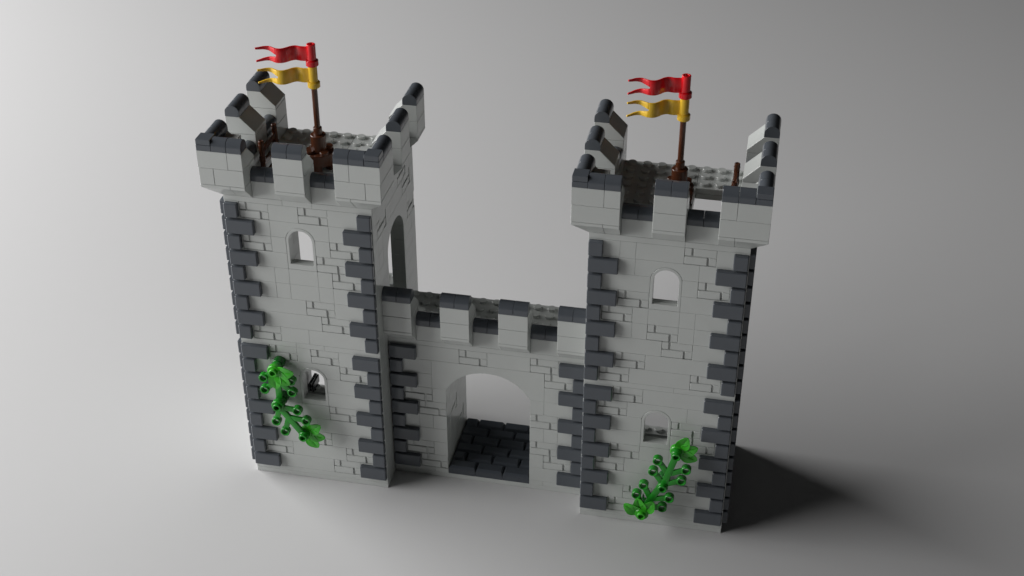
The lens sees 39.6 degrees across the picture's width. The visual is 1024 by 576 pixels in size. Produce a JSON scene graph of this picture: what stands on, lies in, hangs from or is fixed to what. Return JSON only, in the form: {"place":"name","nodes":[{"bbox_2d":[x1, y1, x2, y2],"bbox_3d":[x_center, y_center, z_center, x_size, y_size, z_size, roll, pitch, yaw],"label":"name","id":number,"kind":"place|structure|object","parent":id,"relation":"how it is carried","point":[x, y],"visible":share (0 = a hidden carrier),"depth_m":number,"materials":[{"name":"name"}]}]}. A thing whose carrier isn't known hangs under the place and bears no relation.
{"place":"outdoors","nodes":[
{"label":"outdoors","id":0,"kind":"place"},
{"bbox_2d":[309,373,318,391],"bbox_3d":[-0.124,0.060,0.892,0.003,0.009,0.012,6,33,10],"label":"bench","id":1,"kind":"object","parent":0,"point":[313,382],"visible":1,"depth_m":0.89,"materials":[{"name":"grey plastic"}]},
{"bbox_2d":[0,0,1023,575],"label":"ground","id":2,"kind":"structure","parent":0,"point":[880,424],"depth_m":1.03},
{"bbox_2d":[195,71,424,486],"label":"castle tower","id":3,"kind":"structure","parent":2,"relation":"on","point":[351,212],"depth_m":0.77,"materials":[{"name":"grey plastic"}]},
{"bbox_2d":[258,123,278,166],"bbox_3d":[-0.131,-0.039,0.787,0.004,0.106,0.024,6,33,10],"label":"ladder","id":4,"kind":"object","parent":3,"relation":"on","point":[263,147],"visible":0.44,"depth_m":0.76,"materials":[{"name":"brown plastic"}]},
{"bbox_2d":[259,356,324,447],"bbox_3d":[-0.123,0.065,0.797,0.036,0.057,0.013,6,33,10],"label":"vine","id":5,"kind":"object","parent":3,"relation":"attached to","point":[277,376],"visible":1,"depth_m":0.80,"materials":[{"name":"green plastic"}]},
{"bbox_2d":[255,42,333,171],"bbox_3d":[-0.113,-0.096,0.747,0.036,0.070,0.016,6,33,10],"label":"flag mast","id":6,"kind":"object","parent":3,"relation":"on","point":[319,149],"visible":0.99,"depth_m":0.74,"materials":[{"name":"brown plastic"}]},
{"bbox_2d":[286,229,317,271],"bbox_3d":[-0.110,-0.022,0.751,0.016,0.025,0.008,6,33,10],"label":"window","id":7,"kind":"structure","parent":3,"relation":"in","point":[293,263],"depth_m":0.75,"materials":[{"name":"grey plastic"}]},
{"bbox_2d":[300,368,328,405],"bbox_3d":[-0.110,0.053,0.799,0.016,0.025,0.008,6,33,10],"label":"window","id":8,"kind":"structure","parent":3,"relation":"in","point":[309,398],"depth_m":0.80,"materials":[{"name":"grey plastic"}]},
{"bbox_2d":[382,286,585,494],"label":"gate wall","id":9,"kind":"structure","parent":2,"relation":"on","point":[442,345],"depth_m":0.79,"materials":[{"name":"grey plastic"}]},
{"bbox_2d":[571,99,780,532],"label":"castle tower","id":10,"kind":"structure","parent":2,"relation":"on","point":[679,364],"depth_m":0.73,"materials":[{"name":"grey plastic"}]},
{"bbox_2d":[640,410,671,449],"bbox_3d":[0.078,0.074,0.767,0.016,0.025,0.008,6,33,10],"label":"window","id":11,"kind":"structure","parent":10,"relation":"in","point":[646,441],"depth_m":0.77,"materials":[{"name":"grey plastic"}]},
{"bbox_2d":[626,73,693,205],"bbox_3d":[0.075,-0.075,0.715,0.036,0.070,0.016,6,33,8],"label":"flag mast","id":12,"kind":"object","parent":10,"relation":"on","point":[680,108],"visible":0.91,"depth_m":0.70,"materials":[{"name":"brown plastic"}]},
{"bbox_2d":[623,438,697,519],"bbox_3d":[0.081,0.102,0.772,0.038,0.059,0.013,6,33,10],"label":"vine","id":13,"kind":"object","parent":10,"relation":"attached to","point":[642,508],"visible":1,"depth_m":0.77,"materials":[{"name":"green plastic"}]},
{"bbox_2d":[649,268,682,311],"bbox_3d":[0.078,-0.001,0.718,0.016,0.025,0.008,6,33,10],"label":"window","id":14,"kind":"structure","parent":10,"relation":"in","point":[658,304],"depth_m":0.72,"materials":[{"name":"grey plastic"}]},
{"bbox_2d":[731,162,739,185],"bbox_3d":[0.113,-0.014,0.748,0.004,0.106,0.024,6,33,10],"label":"ladder","id":15,"kind":"object","parent":10,"relation":"on","point":[735,180],"visible":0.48,"depth_m":0.73,"materials":[{"name":"brown plastic"}]}
]}

